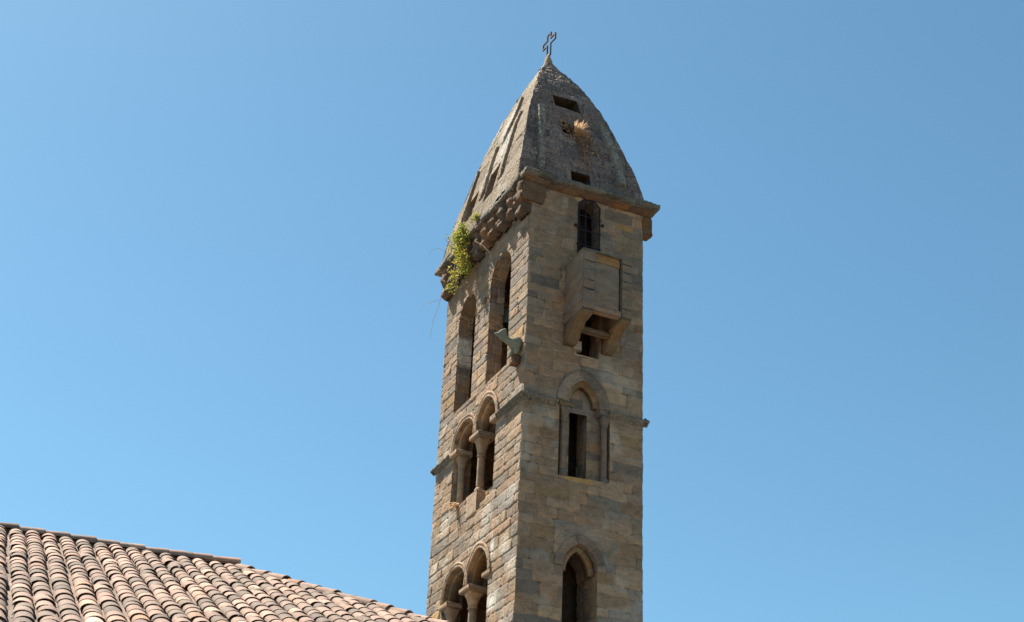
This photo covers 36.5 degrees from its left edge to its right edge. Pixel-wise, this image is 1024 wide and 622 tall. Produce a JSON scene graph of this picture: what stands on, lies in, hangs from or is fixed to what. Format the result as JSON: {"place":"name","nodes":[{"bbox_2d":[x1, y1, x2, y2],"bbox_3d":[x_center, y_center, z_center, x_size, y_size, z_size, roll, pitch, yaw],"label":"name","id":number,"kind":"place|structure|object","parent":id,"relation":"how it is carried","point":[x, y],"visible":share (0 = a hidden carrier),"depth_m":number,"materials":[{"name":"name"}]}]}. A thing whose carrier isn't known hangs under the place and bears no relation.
{"place":"outdoors","nodes":[
{"label":"outdoors","id":0,"kind":"place"},
{"bbox_2d":[0,522,449,621],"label":"church","id":1,"kind":"structure","parent":0,"point":[51,576],"depth_m":18.73,"materials":[{"name":"tile"}]},
{"bbox_2d":[0,0,1023,621],"label":"sky","id":2,"kind":"structure","parent":0,"point":[222,222],"materials":[{"name":"blue"}]},
{"bbox_2d":[426,32,659,621],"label":"bell tower","id":3,"kind":"structure","parent":0,"point":[537,470],"depth_m":46.97,"materials":[{"name":"stone"}]},
{"bbox_2d":[421,237,451,335],"bbox_3d":[-2.694,-0.769,53.523,0.288,3.902,2.111,21,-34,-29],"label":"dry vine","id":4,"kind":"object","parent":3,"relation":"attached to","point":[441,294],"visible":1,"depth_m":53.27,"materials":[{"name":"brown plant"}]},
{"bbox_2d":[448,502,458,509],"bbox_3d":[-1.863,6.094,47.855,0.404,0.386,0.379,-17,-34,31],"label":"dry fern","id":5,"kind":"object","parent":3,"relation":"on","point":[454,505],"visible":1,"depth_m":47.90,"materials":[{"name":"plant"}]},
{"bbox_2d":[443,221,474,293],"bbox_3d":[-1.796,-1.864,52.079,0.838,2.601,2.073,15,-31,-21],"label":"hanging plant","id":6,"kind":"object","parent":3,"relation":"hanging from","point":[459,237],"visible":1,"depth_m":51.93,"materials":[{"name":"green plant"}]},
{"bbox_2d":[439,542,490,621],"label":"twin window","id":7,"kind":"structure","parent":3,"relation":"in","point":[469,581],"depth_m":45.73,"materials":[{"name":"stone"}]},
{"bbox_2d":[449,391,498,519],"bbox_3d":[-0.961,4.596,47.697,0.741,3.847,3.697,15,-31,-21],"label":"twin window","id":8,"kind":"structure","parent":3,"relation":"in","point":[479,430],"depth_m":48.11,"materials":[{"name":"stone"}]},
{"bbox_2d":[469,211,479,223],"bbox_3d":[-1.207,-3.080,51.568,0.434,0.439,0.490,15,-31,-21],"label":"cornice plant","id":9,"kind":"object","parent":3,"relation":"on","point":[475,218],"visible":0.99,"depth_m":51.50,"materials":[{"name":"plant"}]},
{"bbox_2d":[483,297,509,332],"bbox_3d":[-0.190,0.194,50.106,1.565,0.960,0.717,4,-29,-3],"label":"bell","id":10,"kind":"object","parent":3,"relation":"hanging from","point":[505,324],"visible":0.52,"depth_m":49.98,"materials":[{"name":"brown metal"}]},
{"bbox_2d":[554,534,606,621],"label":"lancet window","id":11,"kind":"structure","parent":3,"relation":"in","point":[582,559],"depth_m":43.84,"materials":[{"name":"stone"}]},
{"bbox_2d":[557,116,606,168],"bbox_3d":[2.307,-5.560,51.331,1.586,2.492,0.916,15,-31,-21],"label":"dead vine","id":12,"kind":"object","parent":3,"relation":"attached to","point":[590,139],"visible":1,"depth_m":51.43,"materials":[{"name":"plant"}]},
{"bbox_2d":[574,120,589,136],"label":"dry grass","id":13,"kind":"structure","parent":3,"relation":"on","point":[578,128],"depth_m":51.60,"materials":[{"name":"plant"}]},
{"bbox_2d":[556,370,610,483],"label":"lancet window","id":14,"kind":"structure","parent":3,"relation":"in","point":[587,398],"depth_m":45.91,"materials":[{"name":"stone"}]},
{"bbox_2d":[574,199,603,252],"bbox_3d":[2.307,-2.501,49.134,1.020,2.201,0.650,15,-31,-21],"label":"barred window","id":15,"kind":"structure","parent":3,"relation":"in","point":[590,206],"depth_m":49.24,"materials":[{"name":"stone"}]}
]}

